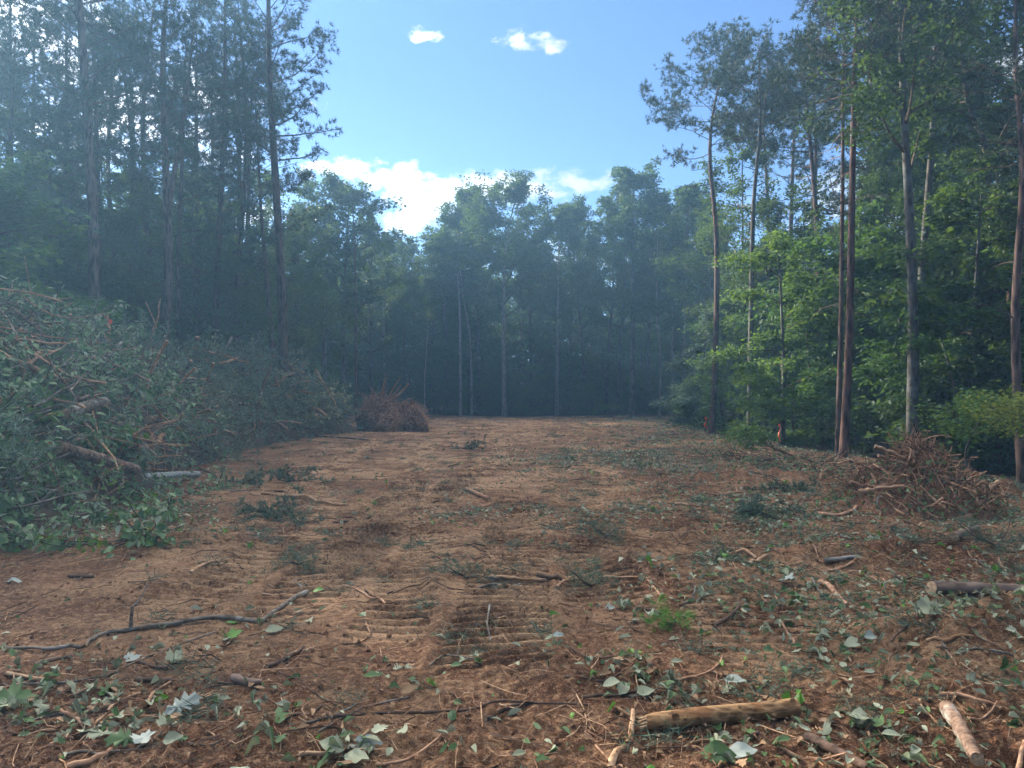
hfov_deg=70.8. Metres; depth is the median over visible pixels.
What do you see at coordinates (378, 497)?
stick
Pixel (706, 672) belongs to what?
root piece
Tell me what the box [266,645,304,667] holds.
stick
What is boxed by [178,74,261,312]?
pine tree
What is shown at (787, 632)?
stick
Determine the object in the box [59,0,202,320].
pine tree
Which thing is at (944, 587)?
log
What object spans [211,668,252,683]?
stick
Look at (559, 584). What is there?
root piece
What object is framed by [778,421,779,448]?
ribbon stake
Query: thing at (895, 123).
broadleaf tree
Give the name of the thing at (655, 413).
forest shrub
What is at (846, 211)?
pine tree
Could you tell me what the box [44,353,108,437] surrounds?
bare stick
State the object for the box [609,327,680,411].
understorey tree
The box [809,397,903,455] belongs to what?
forest shrub
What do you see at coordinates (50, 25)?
pine tree
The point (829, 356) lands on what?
understorey tree
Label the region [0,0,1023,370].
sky
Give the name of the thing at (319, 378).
bare stick
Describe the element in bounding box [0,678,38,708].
fallen leaf
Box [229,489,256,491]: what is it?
stick
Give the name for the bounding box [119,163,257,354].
broadleaf tree
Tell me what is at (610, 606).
fallen leaf
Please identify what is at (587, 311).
broadleaf tree
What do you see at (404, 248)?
broadleaf tree
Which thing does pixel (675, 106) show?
pine tree
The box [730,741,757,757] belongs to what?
fallen leaf
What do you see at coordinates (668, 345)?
understorey tree
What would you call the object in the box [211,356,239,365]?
broken stick
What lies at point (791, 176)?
pine tree
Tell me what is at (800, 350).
broadleaf tree
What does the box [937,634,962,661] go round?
stick
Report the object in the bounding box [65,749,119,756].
stick
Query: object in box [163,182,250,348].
broadleaf tree
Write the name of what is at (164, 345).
bare stick
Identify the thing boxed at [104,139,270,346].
broadleaf tree
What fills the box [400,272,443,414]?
broadleaf tree
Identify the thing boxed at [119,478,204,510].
leafy shoot
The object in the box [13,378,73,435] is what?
leafy shoot
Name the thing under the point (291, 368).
bare stick
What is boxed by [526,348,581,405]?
understorey tree
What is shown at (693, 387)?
young tree
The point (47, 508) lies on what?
brush pile
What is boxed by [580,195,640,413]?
broadleaf tree
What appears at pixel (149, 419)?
log
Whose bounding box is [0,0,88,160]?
pine tree
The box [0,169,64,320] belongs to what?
understorey tree
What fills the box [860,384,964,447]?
forest shrub
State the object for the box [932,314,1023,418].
young tree
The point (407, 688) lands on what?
fallen leaf
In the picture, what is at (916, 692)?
stick
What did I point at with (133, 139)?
pine tree
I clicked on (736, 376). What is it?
understorey tree
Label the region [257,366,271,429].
bare stick
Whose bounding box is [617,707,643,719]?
stick
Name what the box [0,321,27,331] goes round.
bare stick
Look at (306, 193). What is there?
broadleaf tree
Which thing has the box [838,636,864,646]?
fallen leaf
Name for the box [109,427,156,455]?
bare stick
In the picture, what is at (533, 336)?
broadleaf tree
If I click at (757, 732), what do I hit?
broken stick
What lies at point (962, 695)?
stick
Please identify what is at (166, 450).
long twig
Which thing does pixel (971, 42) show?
broadleaf tree
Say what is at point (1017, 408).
young tree
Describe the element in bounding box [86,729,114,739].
fallen leaf
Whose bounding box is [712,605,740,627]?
broken stick
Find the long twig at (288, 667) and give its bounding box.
[281,661,361,711]
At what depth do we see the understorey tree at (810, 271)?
30.02 m
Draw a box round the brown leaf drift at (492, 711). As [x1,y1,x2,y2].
[28,513,1018,767]
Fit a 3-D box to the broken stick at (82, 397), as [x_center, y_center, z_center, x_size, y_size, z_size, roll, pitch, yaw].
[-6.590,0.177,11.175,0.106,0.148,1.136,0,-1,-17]
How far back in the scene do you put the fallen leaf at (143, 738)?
3.13 m
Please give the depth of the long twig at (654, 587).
5.96 m
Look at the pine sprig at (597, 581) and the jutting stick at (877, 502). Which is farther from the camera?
the jutting stick at (877, 502)
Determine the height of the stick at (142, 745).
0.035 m
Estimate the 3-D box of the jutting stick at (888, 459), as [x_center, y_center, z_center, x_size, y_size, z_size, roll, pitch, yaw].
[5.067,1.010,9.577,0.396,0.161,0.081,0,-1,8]
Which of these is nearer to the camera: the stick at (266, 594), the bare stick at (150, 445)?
the stick at (266, 594)
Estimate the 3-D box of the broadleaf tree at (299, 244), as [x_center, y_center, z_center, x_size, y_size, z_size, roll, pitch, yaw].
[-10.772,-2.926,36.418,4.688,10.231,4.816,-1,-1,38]
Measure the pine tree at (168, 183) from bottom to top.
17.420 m
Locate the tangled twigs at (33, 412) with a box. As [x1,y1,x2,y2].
[0,286,350,548]
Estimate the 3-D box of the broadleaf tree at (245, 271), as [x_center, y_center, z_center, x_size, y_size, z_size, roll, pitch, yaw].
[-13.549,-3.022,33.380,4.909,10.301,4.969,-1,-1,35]
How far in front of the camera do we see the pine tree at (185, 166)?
30.78 m
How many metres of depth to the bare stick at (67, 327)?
11.95 m
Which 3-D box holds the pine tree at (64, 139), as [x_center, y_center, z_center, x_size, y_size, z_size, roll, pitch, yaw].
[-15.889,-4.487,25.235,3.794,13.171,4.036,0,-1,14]
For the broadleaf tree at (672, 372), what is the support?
on the ground
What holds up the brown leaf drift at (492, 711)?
on the ground
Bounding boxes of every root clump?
[349,374,414,431]
[375,408,404,431]
[393,399,429,431]
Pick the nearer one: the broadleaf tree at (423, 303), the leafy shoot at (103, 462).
the leafy shoot at (103, 462)
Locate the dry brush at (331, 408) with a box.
[100,323,357,430]
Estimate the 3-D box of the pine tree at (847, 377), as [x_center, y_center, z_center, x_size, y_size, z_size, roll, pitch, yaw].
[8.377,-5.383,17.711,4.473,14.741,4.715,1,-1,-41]
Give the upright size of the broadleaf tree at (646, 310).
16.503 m
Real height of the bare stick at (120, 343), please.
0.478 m
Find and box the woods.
[141,249,735,403]
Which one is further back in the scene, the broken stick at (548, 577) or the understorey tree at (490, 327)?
the understorey tree at (490, 327)
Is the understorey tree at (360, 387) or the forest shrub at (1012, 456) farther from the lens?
the understorey tree at (360, 387)
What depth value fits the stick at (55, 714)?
3.43 m
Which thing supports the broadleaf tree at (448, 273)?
on the ground
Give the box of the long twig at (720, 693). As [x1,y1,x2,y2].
[669,688,777,697]
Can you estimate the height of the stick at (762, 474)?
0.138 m
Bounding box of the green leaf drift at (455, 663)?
[17,515,1023,767]
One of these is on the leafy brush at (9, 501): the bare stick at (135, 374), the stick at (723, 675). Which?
the bare stick at (135, 374)
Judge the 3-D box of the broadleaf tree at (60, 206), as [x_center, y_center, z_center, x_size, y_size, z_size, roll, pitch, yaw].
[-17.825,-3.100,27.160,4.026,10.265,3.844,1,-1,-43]
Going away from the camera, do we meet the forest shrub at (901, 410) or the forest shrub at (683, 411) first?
the forest shrub at (901, 410)
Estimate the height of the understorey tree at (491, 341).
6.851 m
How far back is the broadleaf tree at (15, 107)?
25.89 m
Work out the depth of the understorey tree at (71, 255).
21.26 m
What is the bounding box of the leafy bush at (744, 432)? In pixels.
[713,420,783,450]
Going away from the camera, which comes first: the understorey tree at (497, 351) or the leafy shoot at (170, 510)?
the leafy shoot at (170, 510)
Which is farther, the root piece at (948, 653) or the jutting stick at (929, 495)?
the jutting stick at (929, 495)
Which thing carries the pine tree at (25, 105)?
on the ground
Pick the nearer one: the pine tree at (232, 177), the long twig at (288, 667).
the long twig at (288, 667)
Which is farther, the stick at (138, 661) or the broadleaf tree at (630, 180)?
the broadleaf tree at (630, 180)
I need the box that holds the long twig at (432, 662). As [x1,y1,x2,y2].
[428,654,474,666]
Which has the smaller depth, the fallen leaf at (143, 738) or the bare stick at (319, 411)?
the fallen leaf at (143, 738)
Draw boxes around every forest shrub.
[507,395,517,414]
[628,388,655,412]
[637,384,663,414]
[646,398,662,414]
[657,390,676,414]
[658,390,723,428]
[677,379,746,432]
[719,392,796,438]
[752,380,835,445]
[757,416,795,436]
[776,393,862,450]
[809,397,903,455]
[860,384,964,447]
[870,394,1012,468]
[879,407,940,447]
[966,425,1015,471]
[986,430,1015,471]
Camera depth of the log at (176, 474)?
12.18 m
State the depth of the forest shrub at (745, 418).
25.34 m
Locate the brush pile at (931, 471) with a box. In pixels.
[821,423,1023,522]
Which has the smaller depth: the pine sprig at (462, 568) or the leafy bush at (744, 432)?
the pine sprig at (462, 568)
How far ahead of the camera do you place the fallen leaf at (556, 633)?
4.54 m
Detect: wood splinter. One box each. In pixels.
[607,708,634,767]
[817,579,848,605]
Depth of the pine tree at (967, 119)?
21.50 m
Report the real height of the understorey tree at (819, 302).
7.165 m
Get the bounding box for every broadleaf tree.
[0,63,85,286]
[0,101,68,275]
[0,108,87,293]
[14,109,123,317]
[21,168,83,296]
[39,133,174,323]
[46,152,201,347]
[54,156,143,292]
[57,206,184,349]
[82,171,173,321]
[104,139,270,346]
[105,196,213,347]
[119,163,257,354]
[152,167,229,351]
[152,206,274,346]
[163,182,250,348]
[172,211,221,332]
[173,185,289,354]
[220,239,313,364]
[221,220,293,352]
[222,168,339,359]
[230,235,318,347]
[258,225,342,373]
[269,199,343,331]
[270,219,339,370]
[284,166,418,417]
[289,252,362,405]
[292,204,366,382]
[318,243,367,377]
[328,242,397,409]
[332,236,416,382]
[336,215,410,402]
[353,231,418,394]
[362,236,434,409]
[374,237,428,402]
[390,291,445,356]
[398,285,455,410]
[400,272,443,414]
[401,224,491,413]
[401,240,462,413]
[416,185,506,415]
[421,261,500,410]
[427,208,493,414]
[449,202,516,414]
[449,250,513,410]
[458,169,563,416]
[470,229,550,376]
[478,275,525,353]
[484,203,576,407]
[493,236,552,393]
[500,307,580,372]
[510,277,576,404]
[517,202,593,415]
[539,256,610,409]
[542,200,598,413]
[545,194,622,414]
[561,278,612,368]
[562,252,626,381]
[575,305,614,368]
[578,155,671,417]
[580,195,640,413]
[586,199,659,414]
[595,283,669,366]
[597,238,658,368]
[604,188,685,413]
[611,227,670,367]
[617,191,694,417]
[628,313,668,404]
[635,247,695,367]
[637,208,710,414]
[646,202,733,380]
[649,181,739,384]
[657,253,710,376]
[660,207,740,419]
[662,193,744,378]
[673,286,701,382]
[682,133,811,417]
[688,248,737,415]
[720,234,790,428]
[724,198,805,427]
[730,233,807,379]
[754,282,827,423]
[760,210,823,432]
[771,231,885,444]
[773,281,829,433]
[775,15,976,443]
[808,0,1000,448]
[825,165,916,366]
[830,142,972,453]
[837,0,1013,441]
[838,46,1018,394]
[858,0,993,420]
[859,62,1017,395]
[880,0,1023,460]
[892,35,1023,448]
[898,131,1023,438]
[907,134,1023,446]
[928,74,1023,370]
[964,177,1023,426]
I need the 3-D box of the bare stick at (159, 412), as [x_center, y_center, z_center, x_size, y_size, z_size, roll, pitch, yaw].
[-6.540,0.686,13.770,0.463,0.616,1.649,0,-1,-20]
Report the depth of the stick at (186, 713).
3.42 m
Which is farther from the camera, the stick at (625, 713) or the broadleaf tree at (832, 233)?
the broadleaf tree at (832, 233)
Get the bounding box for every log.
[51,440,140,473]
[62,397,109,419]
[133,471,200,482]
[144,415,174,422]
[638,696,800,730]
[802,731,867,767]
[926,581,1023,595]
[939,700,984,765]
[949,525,979,540]
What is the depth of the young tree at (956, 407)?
13.68 m
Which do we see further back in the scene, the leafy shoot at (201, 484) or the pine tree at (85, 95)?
the pine tree at (85, 95)
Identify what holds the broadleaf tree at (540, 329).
on the ground
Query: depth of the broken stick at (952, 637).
4.07 m
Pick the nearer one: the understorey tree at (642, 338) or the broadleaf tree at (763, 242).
the broadleaf tree at (763, 242)
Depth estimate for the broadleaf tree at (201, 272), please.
37.59 m
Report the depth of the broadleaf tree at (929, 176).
18.94 m
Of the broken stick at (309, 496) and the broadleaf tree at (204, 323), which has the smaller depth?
the broken stick at (309, 496)
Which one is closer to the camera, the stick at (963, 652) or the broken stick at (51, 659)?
the stick at (963, 652)
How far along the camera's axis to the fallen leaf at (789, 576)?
5.55 m
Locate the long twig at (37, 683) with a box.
[16,671,118,684]
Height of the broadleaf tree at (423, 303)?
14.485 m
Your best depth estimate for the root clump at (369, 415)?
30.63 m
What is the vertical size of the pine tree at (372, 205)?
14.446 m
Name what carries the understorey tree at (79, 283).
on the ground
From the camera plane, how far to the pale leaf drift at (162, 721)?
3.53 m
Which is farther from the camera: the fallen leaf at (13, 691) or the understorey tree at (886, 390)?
the understorey tree at (886, 390)
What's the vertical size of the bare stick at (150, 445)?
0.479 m
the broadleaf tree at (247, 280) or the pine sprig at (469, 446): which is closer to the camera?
the pine sprig at (469, 446)
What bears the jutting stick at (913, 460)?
on the brush pile at (931, 471)
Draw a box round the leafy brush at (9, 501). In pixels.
[0,275,237,546]
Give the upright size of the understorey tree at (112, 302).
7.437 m
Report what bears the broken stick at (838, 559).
on the ground
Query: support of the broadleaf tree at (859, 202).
on the ground
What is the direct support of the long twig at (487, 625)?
on the ground
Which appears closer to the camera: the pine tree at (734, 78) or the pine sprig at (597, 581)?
the pine sprig at (597, 581)
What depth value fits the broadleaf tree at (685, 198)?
43.85 m
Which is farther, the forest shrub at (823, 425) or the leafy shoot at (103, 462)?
the forest shrub at (823, 425)
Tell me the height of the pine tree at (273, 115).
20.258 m
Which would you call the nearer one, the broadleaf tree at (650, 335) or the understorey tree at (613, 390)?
the understorey tree at (613, 390)
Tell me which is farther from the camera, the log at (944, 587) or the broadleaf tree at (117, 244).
the broadleaf tree at (117, 244)
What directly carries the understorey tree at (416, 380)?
on the ground
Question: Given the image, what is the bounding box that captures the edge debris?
[684,431,878,481]
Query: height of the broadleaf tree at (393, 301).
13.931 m
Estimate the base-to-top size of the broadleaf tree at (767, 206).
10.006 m
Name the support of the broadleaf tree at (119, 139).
on the ground
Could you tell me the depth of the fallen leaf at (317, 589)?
5.69 m
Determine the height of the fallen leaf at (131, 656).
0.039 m
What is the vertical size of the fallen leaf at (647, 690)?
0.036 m
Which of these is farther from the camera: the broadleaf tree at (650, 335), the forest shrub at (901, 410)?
the broadleaf tree at (650, 335)
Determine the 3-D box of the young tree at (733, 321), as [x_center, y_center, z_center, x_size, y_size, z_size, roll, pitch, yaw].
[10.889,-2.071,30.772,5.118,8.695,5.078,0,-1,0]
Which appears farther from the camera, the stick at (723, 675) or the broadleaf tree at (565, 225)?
the broadleaf tree at (565, 225)
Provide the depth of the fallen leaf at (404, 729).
3.22 m
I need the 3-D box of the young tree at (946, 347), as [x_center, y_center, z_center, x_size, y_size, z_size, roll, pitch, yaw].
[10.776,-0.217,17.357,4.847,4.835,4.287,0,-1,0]
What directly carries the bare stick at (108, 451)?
on the leafy brush at (9, 501)
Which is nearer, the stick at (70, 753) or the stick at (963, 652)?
the stick at (70, 753)
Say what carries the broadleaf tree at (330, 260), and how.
on the ground
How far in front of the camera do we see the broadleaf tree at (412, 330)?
72.95 m
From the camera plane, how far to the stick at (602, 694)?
3.71 m
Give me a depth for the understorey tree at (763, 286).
27.93 m
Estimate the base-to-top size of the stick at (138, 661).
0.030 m
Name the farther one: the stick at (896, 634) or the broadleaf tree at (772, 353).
the broadleaf tree at (772, 353)
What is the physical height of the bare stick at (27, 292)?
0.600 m
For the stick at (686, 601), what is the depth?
5.33 m
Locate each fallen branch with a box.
[0,350,97,391]
[3,584,308,649]
[19,350,57,371]
[51,354,73,375]
[257,372,308,385]
[331,699,587,717]
[484,701,533,721]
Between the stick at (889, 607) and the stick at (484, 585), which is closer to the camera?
the stick at (889, 607)
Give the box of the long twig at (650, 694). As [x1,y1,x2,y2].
[629,686,661,697]
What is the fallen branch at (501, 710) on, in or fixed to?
on the ground
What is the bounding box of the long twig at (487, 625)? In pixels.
[486,604,490,642]
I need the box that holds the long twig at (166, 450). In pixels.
[128,445,216,476]
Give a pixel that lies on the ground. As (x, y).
(466, 677)
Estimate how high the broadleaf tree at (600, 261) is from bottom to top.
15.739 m
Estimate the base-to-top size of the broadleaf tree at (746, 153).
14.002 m
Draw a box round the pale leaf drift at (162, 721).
[0,516,1001,764]
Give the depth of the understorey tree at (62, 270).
20.57 m
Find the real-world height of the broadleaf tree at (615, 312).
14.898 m
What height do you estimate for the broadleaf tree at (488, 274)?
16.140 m
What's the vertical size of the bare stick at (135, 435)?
1.229 m
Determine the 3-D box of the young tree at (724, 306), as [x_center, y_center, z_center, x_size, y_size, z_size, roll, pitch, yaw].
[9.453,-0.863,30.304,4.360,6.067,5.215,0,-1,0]
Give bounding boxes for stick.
[0,288,61,301]
[0,308,59,404]
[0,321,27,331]
[2,682,53,691]
[5,671,48,680]
[10,308,59,346]
[13,398,86,409]
[14,336,106,384]
[33,654,72,665]
[34,712,76,720]
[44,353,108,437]
[49,713,107,745]
[50,355,96,384]
[54,321,151,382]
[60,313,93,375]
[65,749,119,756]
[66,747,112,767]
[68,574,95,577]
[76,691,140,716]
[77,391,96,399]
[79,411,119,472]
[99,341,123,363]
[103,313,110,354]
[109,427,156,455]
[115,421,175,457]
[123,340,168,414]
[124,443,187,452]
[134,676,174,683]
[135,659,169,668]
[137,730,161,748]
[152,405,182,430]
[152,707,206,717]
[163,367,195,405]
[181,359,192,374]
[186,738,224,745]
[189,560,219,573]
[190,408,210,414]
[192,347,249,362]
[195,336,199,374]
[202,362,214,398]
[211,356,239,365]
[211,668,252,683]
[213,336,232,367]
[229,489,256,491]
[230,673,261,685]
[255,407,287,429]
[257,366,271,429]
[257,372,293,391]
[261,420,300,423]
[261,492,347,505]
[262,593,289,595]
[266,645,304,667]
[281,360,303,373]
[285,704,323,719]
[289,703,357,725]
[298,729,370,756]
[305,406,329,419]
[314,369,336,409]
[315,434,368,439]
[332,516,370,522]
[371,494,400,500]
[376,734,440,765]
[465,487,489,498]
[467,541,486,551]
[477,583,519,587]
[490,575,545,580]
[536,572,562,580]
[564,673,621,681]
[569,646,617,658]
[582,689,637,698]
[595,744,615,767]
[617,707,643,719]
[636,605,662,613]
[666,501,700,506]
[669,729,700,733]
[673,700,706,726]
[682,585,695,604]
[690,739,748,743]
[711,671,753,681]
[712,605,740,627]
[718,486,745,494]
[726,730,759,746]
[735,548,756,559]
[747,553,769,563]
[749,470,779,478]
[774,742,846,766]
[781,622,802,652]
[812,578,824,599]
[824,555,855,562]
[824,558,856,571]
[849,480,875,487]
[858,484,904,493]
[874,444,907,460]
[876,494,881,518]
[877,454,908,465]
[879,495,904,515]
[885,605,913,613]
[889,614,923,641]
[896,576,923,579]
[905,679,922,704]
[911,450,915,463]
[912,592,955,601]
[919,485,950,512]
[926,633,973,641]
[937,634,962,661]
[939,691,1006,710]
[958,619,981,626]
[960,646,1011,655]
[968,700,997,720]
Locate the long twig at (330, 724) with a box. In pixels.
[317,696,408,732]
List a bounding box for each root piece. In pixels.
[38,708,85,728]
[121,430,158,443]
[143,679,175,706]
[156,428,165,446]
[342,584,385,604]
[555,577,578,588]
[676,655,723,680]
[818,505,857,516]
[937,645,957,665]
[989,480,999,488]
[1015,740,1023,767]
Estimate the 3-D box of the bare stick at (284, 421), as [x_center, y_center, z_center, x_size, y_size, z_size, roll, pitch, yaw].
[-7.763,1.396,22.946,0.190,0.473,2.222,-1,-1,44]
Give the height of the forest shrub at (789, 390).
2.319 m
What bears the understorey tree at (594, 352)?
on the ground
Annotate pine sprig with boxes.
[210,460,273,485]
[232,483,305,521]
[256,463,334,483]
[260,539,330,575]
[267,496,328,527]
[426,548,501,583]
[450,435,487,449]
[559,555,621,590]
[577,511,637,546]
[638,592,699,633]
[732,490,810,519]
[740,473,824,492]
[943,502,1023,557]
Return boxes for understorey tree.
[0,143,144,340]
[0,167,109,324]
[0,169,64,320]
[0,193,110,324]
[15,223,106,333]
[17,227,147,338]
[21,280,146,344]
[116,303,191,342]
[352,369,388,407]
[406,309,514,402]
[406,323,481,399]
[408,353,441,407]
[413,316,486,395]
[417,325,509,411]
[433,315,500,398]
[465,365,507,414]
[467,324,520,396]
[467,342,547,406]
[482,370,519,409]
[490,331,525,397]
[507,316,591,412]
[517,324,581,410]
[522,311,596,411]
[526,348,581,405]
[559,331,625,409]
[563,323,651,412]
[580,325,663,410]
[599,365,645,411]
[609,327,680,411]
[617,335,665,397]
[635,367,664,409]
[639,310,711,411]
[650,368,674,412]
[652,330,690,406]
[666,295,737,424]
[721,347,795,425]
[730,277,826,428]
[738,195,952,450]
[757,256,823,383]
[771,379,805,428]
[781,267,845,415]
[789,250,899,448]
[806,220,997,441]
[806,301,900,443]
[824,290,995,435]
[827,182,1023,470]
[854,298,899,438]
[856,300,993,442]
[931,238,1023,435]
[946,227,1023,400]
[960,261,1023,441]
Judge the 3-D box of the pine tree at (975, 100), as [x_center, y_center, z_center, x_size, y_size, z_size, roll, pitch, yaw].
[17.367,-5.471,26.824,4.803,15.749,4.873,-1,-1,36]
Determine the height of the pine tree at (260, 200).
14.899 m
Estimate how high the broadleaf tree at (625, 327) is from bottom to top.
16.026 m
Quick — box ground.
[0,403,1023,767]
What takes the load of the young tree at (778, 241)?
on the ground
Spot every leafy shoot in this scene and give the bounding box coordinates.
[0,449,47,483]
[0,466,41,516]
[0,501,105,555]
[1,506,66,555]
[2,478,82,526]
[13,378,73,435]
[25,451,91,492]
[27,518,181,558]
[41,372,73,412]
[61,498,128,523]
[70,452,126,510]
[79,421,149,456]
[94,493,183,560]
[95,480,178,524]
[111,473,161,506]
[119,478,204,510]
[144,476,194,521]
[152,465,227,497]
[178,459,249,491]
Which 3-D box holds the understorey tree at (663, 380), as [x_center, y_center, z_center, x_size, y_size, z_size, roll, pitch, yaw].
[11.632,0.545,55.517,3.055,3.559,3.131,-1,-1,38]
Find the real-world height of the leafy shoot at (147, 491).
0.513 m
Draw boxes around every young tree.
[649,308,737,429]
[666,379,708,427]
[680,296,781,431]
[695,228,858,446]
[719,248,799,428]
[748,278,864,445]
[854,271,1023,468]
[906,385,1023,472]
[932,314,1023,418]
[958,379,1023,437]
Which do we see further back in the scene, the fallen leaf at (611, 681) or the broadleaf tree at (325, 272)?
the broadleaf tree at (325, 272)
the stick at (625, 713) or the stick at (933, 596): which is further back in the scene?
the stick at (933, 596)
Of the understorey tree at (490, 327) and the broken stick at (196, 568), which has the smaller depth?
the broken stick at (196, 568)
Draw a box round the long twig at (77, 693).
[71,631,217,696]
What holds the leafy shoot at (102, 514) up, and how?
on the ground
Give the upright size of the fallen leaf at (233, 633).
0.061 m
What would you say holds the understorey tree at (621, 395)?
on the ground
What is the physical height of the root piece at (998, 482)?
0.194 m
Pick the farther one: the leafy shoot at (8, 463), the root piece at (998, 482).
the root piece at (998, 482)
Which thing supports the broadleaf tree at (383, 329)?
on the ground
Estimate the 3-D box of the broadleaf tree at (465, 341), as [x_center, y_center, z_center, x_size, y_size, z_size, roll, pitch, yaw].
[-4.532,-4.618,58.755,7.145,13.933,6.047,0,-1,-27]
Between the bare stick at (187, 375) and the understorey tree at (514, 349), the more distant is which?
the understorey tree at (514, 349)
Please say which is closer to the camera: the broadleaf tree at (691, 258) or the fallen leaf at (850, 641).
the fallen leaf at (850, 641)
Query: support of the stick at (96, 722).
on the ground
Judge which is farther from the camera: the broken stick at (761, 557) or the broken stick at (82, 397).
the broken stick at (82, 397)
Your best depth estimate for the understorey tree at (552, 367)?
55.58 m
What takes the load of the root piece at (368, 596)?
on the ground
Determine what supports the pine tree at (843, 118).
on the ground
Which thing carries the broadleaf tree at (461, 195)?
on the ground
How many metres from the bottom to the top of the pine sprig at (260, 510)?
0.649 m
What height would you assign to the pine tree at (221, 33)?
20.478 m
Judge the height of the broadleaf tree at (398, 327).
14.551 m
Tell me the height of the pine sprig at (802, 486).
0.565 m
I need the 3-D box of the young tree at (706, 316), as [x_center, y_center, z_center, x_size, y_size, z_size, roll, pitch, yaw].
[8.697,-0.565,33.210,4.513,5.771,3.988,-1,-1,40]
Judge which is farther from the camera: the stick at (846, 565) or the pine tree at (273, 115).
the pine tree at (273, 115)
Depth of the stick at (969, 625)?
4.20 m
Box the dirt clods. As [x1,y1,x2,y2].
[0,431,1023,767]
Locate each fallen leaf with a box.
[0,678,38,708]
[4,577,21,582]
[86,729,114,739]
[104,727,133,746]
[122,652,140,661]
[129,729,157,743]
[154,691,202,716]
[154,731,183,744]
[164,648,183,661]
[224,627,242,638]
[258,624,282,631]
[313,587,323,591]
[319,735,343,753]
[339,748,368,762]
[343,734,382,750]
[392,724,407,732]
[394,684,415,696]
[553,631,563,636]
[601,604,614,608]
[603,677,619,686]
[617,682,629,694]
[632,685,653,696]
[689,740,736,762]
[702,680,711,687]
[722,674,744,682]
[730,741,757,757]
[779,572,793,580]
[831,687,847,696]
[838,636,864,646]
[850,707,871,719]
[860,629,876,639]
[913,594,944,614]
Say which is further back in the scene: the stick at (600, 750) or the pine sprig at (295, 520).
the pine sprig at (295, 520)
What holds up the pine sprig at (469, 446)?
on the ground
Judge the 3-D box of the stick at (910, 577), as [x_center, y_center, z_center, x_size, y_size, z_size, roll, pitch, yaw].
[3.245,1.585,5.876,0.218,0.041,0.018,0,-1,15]
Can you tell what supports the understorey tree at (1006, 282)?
on the ground
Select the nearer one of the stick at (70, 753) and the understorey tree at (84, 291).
the stick at (70, 753)
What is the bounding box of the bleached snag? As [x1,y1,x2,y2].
[145,299,160,355]
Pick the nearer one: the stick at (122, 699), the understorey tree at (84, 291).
the stick at (122, 699)
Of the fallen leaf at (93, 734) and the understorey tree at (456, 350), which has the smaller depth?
the fallen leaf at (93, 734)
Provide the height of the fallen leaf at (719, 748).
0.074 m
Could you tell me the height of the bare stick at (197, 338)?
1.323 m
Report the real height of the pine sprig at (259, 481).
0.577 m
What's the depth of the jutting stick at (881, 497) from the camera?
9.06 m
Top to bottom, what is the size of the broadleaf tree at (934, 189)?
12.726 m
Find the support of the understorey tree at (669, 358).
on the ground
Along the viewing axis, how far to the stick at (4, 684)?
3.78 m
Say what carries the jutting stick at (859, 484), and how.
on the brush pile at (931, 471)
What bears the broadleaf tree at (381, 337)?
on the ground
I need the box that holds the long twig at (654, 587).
[600,576,660,594]
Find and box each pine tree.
[0,0,43,134]
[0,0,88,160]
[0,0,184,340]
[0,5,106,252]
[0,18,84,288]
[0,66,122,320]
[1,0,125,238]
[26,0,181,290]
[57,42,187,320]
[58,5,203,322]
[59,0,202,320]
[68,0,277,354]
[69,0,221,341]
[114,23,247,353]
[127,0,282,347]
[146,15,262,340]
[168,0,306,351]
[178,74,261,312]
[182,0,307,344]
[189,47,295,340]
[198,68,336,354]
[204,0,342,382]
[327,179,383,421]
[638,14,795,433]
[692,17,823,425]
[715,76,818,428]
[739,32,863,431]
[739,63,840,354]
[746,38,868,436]
[761,0,939,458]
[771,0,937,453]
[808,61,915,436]
[820,147,921,451]
[895,0,1023,482]
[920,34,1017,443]
[941,0,1023,470]
[946,0,1023,175]
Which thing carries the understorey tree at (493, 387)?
on the ground
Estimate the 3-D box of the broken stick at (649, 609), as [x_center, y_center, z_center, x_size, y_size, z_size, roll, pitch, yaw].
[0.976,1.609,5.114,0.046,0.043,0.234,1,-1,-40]
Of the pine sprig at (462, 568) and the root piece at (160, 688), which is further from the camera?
the pine sprig at (462, 568)
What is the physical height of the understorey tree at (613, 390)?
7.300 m
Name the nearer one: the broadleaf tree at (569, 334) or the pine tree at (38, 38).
the pine tree at (38, 38)
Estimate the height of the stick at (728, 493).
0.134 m
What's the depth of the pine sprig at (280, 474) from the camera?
12.97 m

